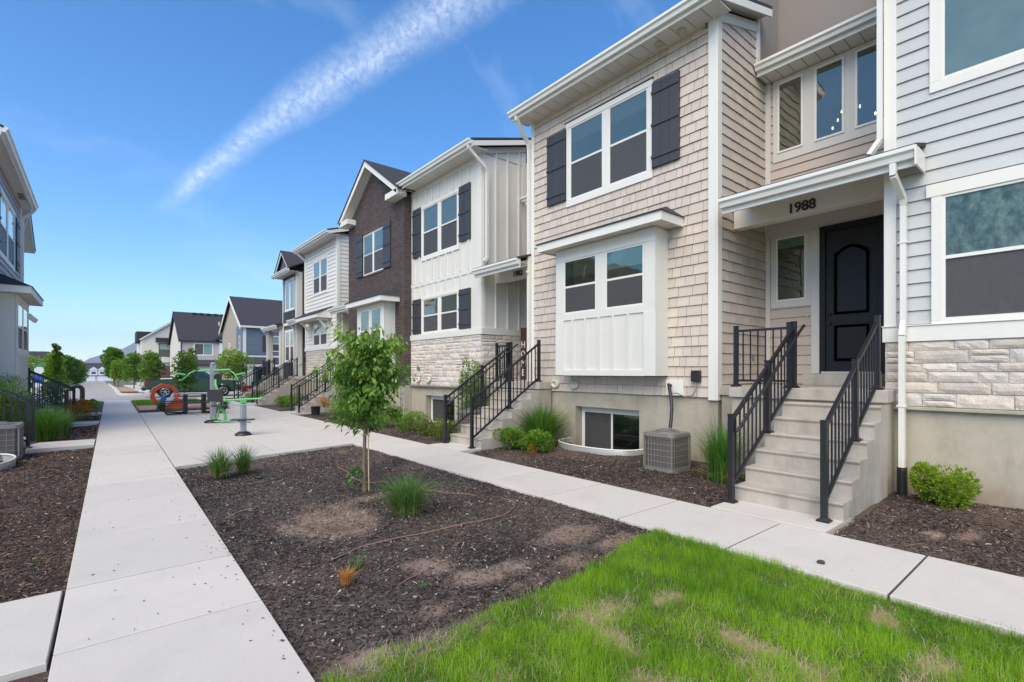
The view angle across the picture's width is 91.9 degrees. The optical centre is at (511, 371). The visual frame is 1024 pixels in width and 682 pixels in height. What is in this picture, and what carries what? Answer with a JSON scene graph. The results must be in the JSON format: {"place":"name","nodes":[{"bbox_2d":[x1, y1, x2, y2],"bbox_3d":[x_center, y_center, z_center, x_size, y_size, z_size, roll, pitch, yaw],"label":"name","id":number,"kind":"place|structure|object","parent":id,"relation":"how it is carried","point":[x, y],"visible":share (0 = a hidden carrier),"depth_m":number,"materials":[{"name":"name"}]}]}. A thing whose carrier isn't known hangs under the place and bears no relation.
{"place":"outdoors","nodes":[
{"label":"outdoors","id":0,"kind":"place"},
{"bbox_2d":[31,385,113,390],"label":"street","id":1,"kind":"structure","parent":0,"point":[97,387],"depth_m":57.90,"materials":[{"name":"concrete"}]},
{"bbox_2d":[38,353,69,384],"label":"street tree","id":2,"kind":"object","parent":1,"relation":"on","point":[48,363],"visible":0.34,"depth_m":55.45,"materials":[{"name":"green plant"}]},
{"bbox_2d":[31,390,117,397],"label":"street","id":3,"kind":"structure","parent":0,"point":[100,393],"depth_m":38.27,"materials":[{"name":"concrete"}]},
{"bbox_2d":[54,381,143,647],"bbox_3d":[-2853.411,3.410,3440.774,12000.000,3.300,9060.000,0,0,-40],"label":"ground","id":4,"kind":"structure","parent":0,"point":[121,383],"depth_m":92.08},
{"bbox_2d":[0,124,43,418],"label":"townhouse","id":5,"kind":"structure","parent":4,"relation":"on","point":[18,296],"depth_m":13.64,"materials":[{"name":"beige paint"}]},
{"bbox_2d":[0,185,15,271],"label":"window","id":6,"kind":"structure","parent":5,"relation":"in","point":[7,250],"depth_m":14.23,"materials":[{"name":"glass"}]},
{"bbox_2d":[0,273,43,397],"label":"bay window","id":7,"kind":"structure","parent":5,"relation":"in","point":[10,362],"depth_m":12.76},
{"bbox_2d":[15,294,28,356],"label":"window","id":8,"kind":"structure","parent":5,"relation":"in","point":[21,306],"depth_m":13.64,"materials":[{"name":"plastic"}]},
{"bbox_2d":[22,209,37,322],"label":"townhouse","id":9,"kind":"structure","parent":4,"relation":"on","point":[29,243],"depth_m":21.74,"materials":[{"name":"beige paint"}]},
{"bbox_2d":[8,650,53,681],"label":"planting bed","id":10,"kind":"object","parent":4,"relation":"on","point":[42,675],"visible":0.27,"depth_m":2.67,"materials":[{"name":"brown soil"}]},
{"bbox_2d":[29,394,63,416],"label":"front steps","id":11,"kind":"structure","parent":4,"relation":"on","point":[43,404],"depth_m":17.97,"materials":[{"name":"concrete"}]},
{"bbox_2d":[28,368,75,407],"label":"railing","id":12,"kind":"object","parent":11,"relation":"on","point":[54,387],"visible":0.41,"depth_m":18.88,"materials":[{"name":"black metal"}]},
{"bbox_2d":[0,446,94,609],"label":"planting bed","id":13,"kind":"object","parent":4,"relation":"on","point":[45,522],"visible":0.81,"depth_m":5.54,"materials":[{"name":"brown soil"}]},
{"bbox_2d":[0,421,23,459],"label":"air conditioner","id":14,"kind":"object","parent":13,"relation":"on","point":[11,437],"visible":0.98,"depth_m":9.31,"materials":[{"name":"metal"}]},
{"bbox_2d":[10,448,1022,666],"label":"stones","id":15,"kind":"object","parent":13,"relation":"on","point":[401,527],"visible":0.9,"depth_m":5.32,"materials":[{"name":"stone"}]},
{"bbox_2d":[24,408,98,451],"bbox_3d":[-14.877,1.663,16.113,2.469,0.098,15.000,0,0,-40],"label":"planting bed","id":16,"kind":"object","parent":4,"relation":"on","point":[96,409],"visible":0.09,"depth_m":13.63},
{"bbox_2d":[0,372,39,432],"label":"shrub","id":17,"kind":"object","parent":16,"relation":"on","point":[7,400],"visible":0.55,"depth_m":11.94,"materials":[{"name":"green plant"}]},
{"bbox_2d":[13,403,83,440],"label":"ornamental grass","id":18,"kind":"object","parent":16,"relation":"on","point":[46,427],"depth_m":11.73,"materials":[{"name":"green plant"}]},
{"bbox_2d":[55,407,89,435],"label":"ornamental grass","id":19,"kind":"object","parent":16,"relation":"on","point":[65,432],"depth_m":12.61,"materials":[{"name":"green plant"}]},
{"bbox_2d":[69,404,98,419],"bbox_3d":[-14.638,1.370,16.775,0.811,0.551,0.899,0,0,21],"label":"shrub","id":20,"kind":"object","parent":16,"relation":"on","point":[79,408],"visible":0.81,"depth_m":16.70,"materials":[{"name":"brown plant"}]},
{"bbox_2d":[80,363,127,380],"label":"house","id":21,"kind":"structure","parent":4,"relation":"on","point":[96,372],"depth_m":247.26,"materials":[{"name":"beige paint"}]},
{"bbox_2d":[99,346,126,385],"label":"street tree","id":22,"kind":"object","parent":4,"relation":"on","point":[111,354],"visible":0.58,"depth_m":72.59,"materials":[{"name":"green plant"}]},
{"bbox_2d":[123,385,150,392],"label":"footpath","id":23,"kind":"structure","parent":4,"relation":"on","point":[137,388],"depth_m":50.65,"materials":[{"name":"concrete"}]},
{"bbox_2d":[116,352,145,388],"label":"street tree","id":24,"kind":"object","parent":23,"relation":"on","point":[131,362],"visible":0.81,"depth_m":50.14,"materials":[{"name":"green plant"}]},
{"bbox_2d":[136,350,166,381],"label":"street tree","id":25,"kind":"object","parent":23,"relation":"on","point":[152,362],"visible":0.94,"depth_m":47.50,"materials":[{"name":"green plant"}]},
{"bbox_2d":[135,322,170,385],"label":"house","id":26,"kind":"structure","parent":4,"relation":"on","point":[155,341],"depth_m":76.65,"materials":[{"name":"beige paint"}]},
{"bbox_2d":[0,400,314,681],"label":"footpath","id":27,"kind":"structure","parent":4,"relation":"on","point":[183,635],"depth_m":3.48,"materials":[{"name":"concrete"}]},
{"bbox_2d":[136,403,222,410],"bbox_3d":[-15.523,1.670,23.081,3.090,0.100,3.250,0,0,-40],"label":"gravel bed","id":28,"kind":"object","parent":4,"relation":"on","point":[146,407],"visible":0.36,"depth_m":22.28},
{"bbox_2d":[150,383,182,408],"bbox_3d":[-15.021,1.060,21.633,1.306,1.080,0.440,0,0,-40],"label":"play ring","id":29,"kind":"object","parent":28,"relation":"on","point":[163,397],"visible":0.73,"depth_m":21.51,"materials":[{"name":"plastic"}]},
{"bbox_2d":[169,350,200,392],"bbox_3d":[-14.517,0.368,22.002,1.212,2.663,1.081,0,0,-40],"label":"street tree","id":30,"kind":"object","parent":28,"relation":"on","point":[180,364],"visible":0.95,"depth_m":21.88,"materials":[{"name":"green plant"}]},
{"bbox_2d":[167,311,222,377],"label":"house","id":31,"kind":"structure","parent":4,"relation":"on","point":[200,334],"depth_m":68.94,"materials":[{"name":"beige paint"}]},
{"bbox_2d":[193,343,212,355],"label":"window","id":32,"kind":"structure","parent":31,"relation":"in","point":[203,349],"depth_m":67.61,"materials":[{"name":"glass"}]},
{"bbox_2d":[139,409,352,469],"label":"patio","id":33,"kind":"structure","parent":4,"relation":"on","point":[188,437],"depth_m":11.99,"materials":[{"name":"concrete"}]},
{"bbox_2d":[162,393,226,414],"bbox_3d":[-12.155,1.218,18.949,2.000,0.765,1.690,0,0,-36],"label":"picnic table","id":34,"kind":"object","parent":33,"relation":"on","point":[203,400],"visible":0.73,"depth_m":18.80,"materials":[{"name":"black plastic"}]},
{"bbox_2d":[174,362,245,422],"bbox_3d":[-9.329,0.655,15.414,1.967,1.890,0.764,0,0,-8],"label":"fitness station","id":35,"kind":"object","parent":33,"relation":"on","point":[214,394],"visible":0.98,"depth_m":15.40,"materials":[{"name":"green metal"}]},
{"bbox_2d":[223,397,262,435],"bbox_3d":[-6.751,1.115,12.433,0.920,0.970,0.379,0,0,-10],"label":"fitness station","id":36,"kind":"object","parent":33,"relation":"on","point":[242,421],"visible":1,"depth_m":12.37,"materials":[{"name":"grey metal"}]},
{"bbox_2d":[219,296,282,385],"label":"house","id":37,"kind":"structure","parent":4,"relation":"on","point":[244,320],"depth_m":47.74,"materials":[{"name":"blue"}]},
{"bbox_2d":[255,376,305,404],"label":"front steps","id":38,"kind":"structure","parent":4,"relation":"on","point":[269,398],"depth_m":25.29,"materials":[{"name":"concrete"}]},
{"bbox_2d":[255,357,297,403],"bbox_3d":[-11.869,0.430,25.051,2.015,2.328,0.125,0,0,-40],"label":"railing","id":39,"kind":"object","parent":38,"relation":"on","point":[278,371],"visible":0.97,"depth_m":25.03,"materials":[{"name":"black metal"}]},
{"bbox_2d":[260,250,305,379],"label":"townhouse","id":40,"kind":"structure","parent":4,"relation":"on","point":[289,270],"depth_m":27.56,"materials":[{"name":"beige paint"}]},
{"bbox_2d":[285,276,294,311],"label":"window","id":41,"kind":"structure","parent":40,"relation":"in","point":[290,283],"depth_m":27.71,"materials":[{"name":"glass"}]},
{"bbox_2d":[285,329,294,362],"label":"window","id":42,"kind":"structure","parent":40,"relation":"in","point":[288,333],"depth_m":27.90,"materials":[{"name":"glass"}]},
{"bbox_2d":[286,227,348,394],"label":"townhouse","id":43,"kind":"structure","parent":4,"relation":"on","point":[325,252],"depth_m":23.45,"materials":[{"name":"beige paint"}]},
{"bbox_2d":[312,255,327,296],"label":"window","id":44,"kind":"structure","parent":43,"relation":"in","point":[320,266],"depth_m":23.87,"materials":[{"name":"glass"}]},
{"bbox_2d":[313,320,327,346],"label":"window","id":45,"kind":"structure","parent":43,"relation":"in","point":[320,335],"depth_m":23.96,"materials":[{"name":"glass"}]},
{"bbox_2d":[294,377,343,412],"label":"front steps","id":46,"kind":"structure","parent":4,"relation":"on","point":[306,407],"depth_m":19.90,"materials":[{"name":"concrete"}]},
{"bbox_2d":[289,357,338,410],"bbox_3d":[-8.141,0.430,20.640,2.123,2.328,0.157,0,0,-40],"label":"railing","id":47,"kind":"object","parent":46,"relation":"on","point":[291,385],"visible":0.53,"depth_m":20.35,"materials":[{"name":"black metal"}]},
{"bbox_2d":[297,354,347,412],"bbox_3d":[-7.554,0.430,19.848,2.015,2.328,0.125,0,0,-40],"label":"railing","id":48,"kind":"object","parent":46,"relation":"on","point":[324,390],"visible":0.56,"depth_m":19.67,"materials":[{"name":"black metal"}]},
{"bbox_2d":[235,398,412,427],"bbox_3d":[-10.009,1.790,22.878,2.800,0.444,20.000,0,0,-40],"label":"planting bed","id":49,"kind":"object","parent":4,"relation":"on","point":[322,416],"visible":0.17,"depth_m":18.86,"materials":[{"name":"brown soil"}]},
{"bbox_2d":[327,160,414,417],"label":"townhouse","id":50,"kind":"structure","parent":4,"relation":"on","point":[375,219],"depth_m":17.75,"materials":[{"name":"brown brick"}]},
{"bbox_2d":[357,302,384,347],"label":"window","id":51,"kind":"structure","parent":50,"relation":"in","point":[374,314],"depth_m":17.70,"materials":[{"name":"glass"}]},
{"bbox_2d":[345,289,399,370],"bbox_3d":[-5.060,-1.410,17.804,0.760,2.920,3.090,0,0,-40],"label":"bay window","id":52,"kind":"structure","parent":50,"relation":"in","point":[392,296],"depth_m":17.03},
{"bbox_2d":[363,227,382,275],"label":"window","id":53,"kind":"structure","parent":50,"relation":"in","point":[373,241],"depth_m":18.52,"materials":[{"name":"glass"}]},
{"bbox_2d":[396,137,530,421],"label":"townhouse","id":54,"kind":"structure","parent":4,"relation":"on","point":[470,255],"depth_m":14.56,"materials":[{"name":"beige paint"}]},
{"bbox_2d":[421,187,459,261],"bbox_3d":[-2.266,-4.525,15.471,0.056,1.810,2.230,0,0,-40],"label":"window","id":55,"kind":"structure","parent":54,"relation":"in","point":[439,217],"depth_m":15.40,"materials":[{"name":"glass"}]},
{"bbox_2d":[421,288,459,333],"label":"window","id":56,"kind":"structure","parent":54,"relation":"in","point":[439,311],"depth_m":15.40,"materials":[{"name":"glass"}]},
{"bbox_2d":[431,395,453,421],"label":"window","id":57,"kind":"structure","parent":54,"relation":"in","point":[437,402],"depth_m":15.92,"materials":[{"name":"glass"}]},
{"bbox_2d":[450,380,551,450],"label":"front steps","id":58,"kind":"structure","parent":4,"relation":"on","point":[536,393],"depth_m":11.16,"materials":[{"name":"concrete"}]},
{"bbox_2d":[442,342,517,442],"bbox_3d":[-0.704,0.430,11.672,2.123,2.328,0.157,0,0,-40],"label":"railing","id":59,"kind":"object","parent":58,"relation":"on","point":[511,347],"visible":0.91,"depth_m":11.61,"materials":[{"name":"black metal"}]},
{"bbox_2d":[495,342,508,380],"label":"railing","id":60,"kind":"object","parent":58,"relation":"on","point":[497,348],"visible":0.64,"depth_m":12.53,"materials":[{"name":"black metal"}]},
{"bbox_2d":[468,340,542,448],"bbox_3d":[-0.105,0.430,10.865,2.015,2.328,0.125,0,0,-40],"label":"railing","id":61,"kind":"object","parent":58,"relation":"on","point":[510,402],"visible":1,"depth_m":10.84,"materials":[{"name":"black metal"}]},
{"bbox_2d":[521,327,526,378],"bbox_3d":[0.334,-0.525,14.477,0.063,1.510,0.260,0,0,-40],"label":"home sign","id":62,"kind":"object","parent":58,"relation":"on","point":[523,341],"visible":0.69,"depth_m":14.48,"materials":[{"name":"brown wood"}]},
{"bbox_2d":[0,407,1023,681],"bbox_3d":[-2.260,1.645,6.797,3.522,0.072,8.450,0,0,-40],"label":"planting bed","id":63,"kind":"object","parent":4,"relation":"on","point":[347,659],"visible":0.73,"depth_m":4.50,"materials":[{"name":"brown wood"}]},
{"bbox_2d":[184,443,245,477],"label":"ornamental grass","id":64,"kind":"object","parent":63,"relation":"on","point":[220,466],"depth_m":7.55,"materials":[{"name":"plant"}]},
{"bbox_2d":[224,441,274,473],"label":"ornamental grass","id":65,"kind":"object","parent":63,"relation":"on","point":[243,464],"depth_m":7.89,"materials":[{"name":"plant"}]},
{"bbox_2d":[299,317,419,491],"bbox_3d":[-1.997,0.462,6.661,1.483,2.398,1.390,0,0,-40],"label":"young tree","id":66,"kind":"object","parent":63,"relation":"on","point":[369,367],"visible":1,"depth_m":6.60,"materials":[{"name":"green plant"}]},
{"bbox_2d":[320,468,461,518],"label":"ornamental grass","id":67,"kind":"object","parent":63,"relation":"on","point":[406,501],"depth_m":5.56,"materials":[{"name":"plant"}]},
{"bbox_2d":[331,498,514,560],"bbox_3d":[-0.678,1.612,5.149,0.472,0.035,2.514,0,0,36],"label":"drip hose","id":68,"kind":"object","parent":63,"relation":"on","point":[425,532],"visible":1,"depth_m":4.97,"materials":[{"name":"red rubber"}]},
{"bbox_2d":[196,398,1023,638],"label":"footpath","id":69,"kind":"structure","parent":4,"relation":"on","point":[805,542],"depth_m":4.92,"materials":[{"name":"concrete"}]},
{"bbox_2d":[370,424,1023,575],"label":"planting bed","id":70,"kind":"object","parent":4,"relation":"on","point":[890,497],"visible":0.41,"depth_m":5.64,"materials":[{"name":"brown soil"}]},
{"bbox_2d":[392,410,426,431],"bbox_3d":[-2.768,1.336,13.481,0.835,0.622,0.923,0,0,-40],"label":"shrub","id":71,"kind":"object","parent":70,"relation":"on","point":[410,423],"visible":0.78,"depth_m":13.42,"materials":[{"name":"green plant"}]},
{"bbox_2d":[414,414,442,435],"bbox_3d":[-2.109,1.353,12.669,0.892,0.569,0.701,0,0,10],"label":"shrub","id":72,"kind":"object","parent":70,"relation":"on","point":[424,424],"visible":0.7,"depth_m":12.59,"materials":[{"name":"green plant"}]},
{"bbox_2d":[427,418,460,438],"bbox_3d":[-1.690,1.384,11.887,0.827,0.498,0.913,0,0,-40],"label":"shrub","id":73,"kind":"object","parent":70,"relation":"on","point":[440,427],"visible":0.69,"depth_m":11.85,"materials":[{"name":"green plant"}]},
{"bbox_2d":[455,355,488,427],"bbox_3d":[-1.095,0.590,13.425,0.902,2.091,0.928,0,0,-40],"label":"shrub","id":74,"kind":"object","parent":70,"relation":"on","point":[477,368],"visible":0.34,"depth_m":13.27,"materials":[{"name":"green plant"}]},
{"bbox_2d":[493,426,524,449],"bbox_3d":[-0.001,1.381,10.260,0.693,0.527,0.739,0,0,-40],"label":"shrub","id":75,"kind":"object","parent":70,"relation":"on","point":[513,435],"visible":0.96,"depth_m":10.20,"materials":[{"name":"green plant"}]},
{"bbox_2d":[520,428,554,452],"bbox_3d":[0.474,1.371,9.796,0.709,0.536,0.713,0,0,15],"label":"shrub","id":76,"kind":"object","parent":70,"relation":"on","point":[533,437],"visible":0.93,"depth_m":9.72,"materials":[{"name":"green plant"}]},
{"bbox_2d":[499,400,580,446],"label":"ornamental grass","id":77,"kind":"object","parent":70,"relation":"on","point":[544,421],"depth_m":10.68,"materials":[{"name":"plant"}]},
{"bbox_2d":[558,437,642,455],"bbox_3d":[1.697,1.691,10.137,0.866,0.419,2.080,0,0,-40],"label":"window well","id":78,"kind":"object","parent":70,"relation":"in","point":[562,443],"depth_m":9.60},
{"bbox_2d":[643,428,690,472],"bbox_3d":[2.570,1.278,8.211,0.592,0.685,0.592,0,0,-40],"label":"air conditioner","id":79,"kind":"object","parent":70,"relation":"on","point":[663,452],"visible":0.99,"depth_m":8.02,"materials":[{"name":"metal"}]},
{"bbox_2d":[655,417,761,483],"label":"ornamental grass","id":80,"kind":"object","parent":70,"relation":"on","point":[717,454],"depth_m":7.26,"materials":[{"name":"plant"}]},
{"bbox_2d":[908,461,983,509],"bbox_3d":[5.128,1.360,5.878,0.645,0.574,0.674,0,0,-40],"label":"shrub","id":81,"kind":"object","parent":70,"relation":"on","point":[940,485],"visible":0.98,"depth_m":5.78,"materials":[{"name":"green plant"}]},
{"bbox_2d":[507,0,925,462],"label":"townhouse","id":82,"kind":"structure","parent":4,"relation":"on","point":[704,177],"depth_m":9.17,"materials":[{"name":"beige paint"}]},
{"bbox_2d":[556,226,655,321],"bbox_3d":[1.791,-1.870,9.969,0.036,1.540,2.540,0,0,-40],"label":"window","id":83,"kind":"structure","parent":82,"relation":"in","point":[615,275],"depth_m":9.83,"materials":[{"name":"glass"}]},
{"bbox_2d":[566,79,652,207],"bbox_3d":[1.970,-4.665,10.370,0.048,1.890,2.294,0,0,-40],"label":"window","id":84,"kind":"structure","parent":82,"relation":"in","point":[609,147],"depth_m":10.27,"materials":[{"name":"glass"}]},
{"bbox_2d":[535,206,684,375],"bbox_3d":[1.840,-1.502,9.977,0.770,3.175,3.210,0,0,-40],"label":"bay window","id":85,"kind":"structure","parent":82,"relation":"in","point":[635,344],"depth_m":9.50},
{"bbox_2d":[582,406,638,449],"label":"window","id":86,"kind":"structure","parent":82,"relation":"in","point":[605,428],"depth_m":10.60,"materials":[{"name":"plastic"}]},
{"bbox_2d":[777,73,802,153],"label":"window","id":87,"kind":"structure","parent":82,"relation":"in","point":[790,91],"depth_m":9.33,"materials":[{"name":"glass"}]},
{"bbox_2d":[771,229,810,308],"bbox_3d":[5.258,-1.910,9.335,0.048,1.380,0.702,0,0,-40],"label":"window","id":88,"kind":"structure","parent":82,"relation":"in","point":[790,253],"depth_m":9.34,"materials":[{"name":"glass"}]},
{"bbox_2d":[814,56,843,141],"bbox_3d":[5.655,-4.848,8.827,0.016,1.335,0.470,0,0,-40],"label":"window","id":89,"kind":"structure","parent":82,"relation":"in","point":[828,77],"depth_m":8.83,"materials":[{"name":"glass"}]},
{"bbox_2d":[826,223,877,371],"bbox_3d":[5.853,-1.240,8.549,0.095,2.480,0.770,0,0,-40],"label":"door","id":90,"kind":"structure","parent":82,"relation":"in","point":[851,254],"depth_m":8.58,"materials":[{"name":"black wood"}]},
{"bbox_2d":[855,39,883,128],"bbox_3d":[6.073,-4.848,8.323,0.016,1.335,0.520,0,0,-40],"label":"window","id":91,"kind":"structure","parent":82,"relation":"in","point":[865,57],"depth_m":8.40,"materials":[{"name":"glass"}]},
{"bbox_2d":[719,374,896,522],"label":"front steps","id":92,"kind":"structure","parent":4,"relation":"on","point":[781,469],"depth_m":6.22,"materials":[{"name":"concrete"}]},
{"bbox_2d":[730,322,792,387],"bbox_3d":[3.812,-0.242,7.559,0.125,0.964,0.915,0,0,-40],"label":"railing","id":93,"kind":"object","parent":92,"relation":"on","point":[736,331],"visible":0.84,"depth_m":7.68,"materials":[{"name":"black metal"}]},
{"bbox_2d":[724,321,804,503],"bbox_3d":[3.452,0.430,6.661,2.123,2.328,0.157,0,0,-40],"label":"railing","id":94,"kind":"object","parent":92,"relation":"on","point":[767,374],"visible":1,"depth_m":6.53,"materials":[{"name":"black metal"}]},
{"bbox_2d":[816,315,883,523],"bbox_3d":[4.045,0.430,5.862,2.015,2.328,0.125,0,0,-40],"label":"railing","id":95,"kind":"object","parent":92,"relation":"on","point":[826,487],"visible":1,"depth_m":5.75,"materials":[{"name":"black metal"}]},
{"bbox_2d":[867,0,1023,508],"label":"townhouse","id":96,"kind":"structure","parent":4,"relation":"on","point":[953,333],"depth_m":6.12,"materials":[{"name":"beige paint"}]},
{"bbox_2d":[926,164,1023,323],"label":"window","id":97,"kind":"structure","parent":96,"relation":"in","point":[977,221],"depth_m":5.97,"materials":[{"name":"glass"}]},
{"bbox_2d":[929,0,1023,93],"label":"window","id":98,"kind":"structure","parent":96,"relation":"in","point":[969,40],"depth_m":6.02,"materials":[{"name":"glass"}]},
{"bbox_2d":[53,393,241,401],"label":"road","id":99,"kind":"structure","parent":0,"point":[125,397],"depth_m":32.38,"materials":[{"name":"grey asphalt"}]},
{"bbox_2d":[141,370,239,396],"bbox_3d":[-21.874,0.809,33.895,5.620,1.777,2.260,0,0,-39],"label":"pickup truck","id":100,"kind":"object","parent":99,"relation":"on","point":[203,384],"visible":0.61,"depth_m":33.24,"materials":[{"name":"green metal"}]},
{"bbox_2d":[215,347,254,380],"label":"street tree","id":101,"kind":"object","parent":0,"point":[234,363],"visible":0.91,"depth_m":41.51,"materials":[{"name":"green plant"}]},
{"bbox_2d":[0,0,681,360],"label":"sky","id":102,"kind":"structure","parent":0,"point":[170,152],"materials":[{"name":"blue"}]},
{"bbox_2d":[318,527,1023,681],"bbox_3d":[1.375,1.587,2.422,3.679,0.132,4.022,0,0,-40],"label":"lawn grass","id":103,"kind":"structure","parent":0,"point":[671,560],"depth_m":3.07,"materials":[{"name":"green plant"}]},
{"bbox_2d":[321,533,1023,681],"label":"dry grass","id":104,"kind":"structure","parent":0,"point":[753,647],"depth_m":2.94,"materials":[{"name":"plant"}]},
{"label":"verge","id":105,"kind":"structure","parent":0,"visible":0},
{"bbox_2d":[40,343,71,402],"bbox_3d":[-22.629,0.139,24.559,1.290,3.125,1.086,0,0,-40],"label":"street tree","id":106,"kind":"object","parent":105,"relation":"on","point":[56,367],"visible":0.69,"depth_m":24.48,"materials":[{"name":"green plant"}]},
{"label":"front steps","id":107,"kind":"object","parent":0,"visible":0},
{"bbox_2d":[0,392,31,448],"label":"railing","id":108,"kind":"object","parent":107,"relation":"on","point":[27,440],"visible":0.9,"depth_m":10.27,"materials":[{"name":"black metal"}]},
{"bbox_2d":[0,388,36,443],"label":"railing","id":109,"kind":"object","parent":107,"relation":"on","point":[32,400],"visible":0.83,"depth_m":10.98,"materials":[{"name":"black metal"}]},
{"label":"front steps","id":110,"kind":"object","parent":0,"visible":0},
{"bbox_2d":[27,377,66,415],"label":"railing","id":111,"kind":"object","parent":110,"relation":"on","point":[65,398],"visible":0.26,"depth_m":14.96,"materials":[{"name":"black metal"}]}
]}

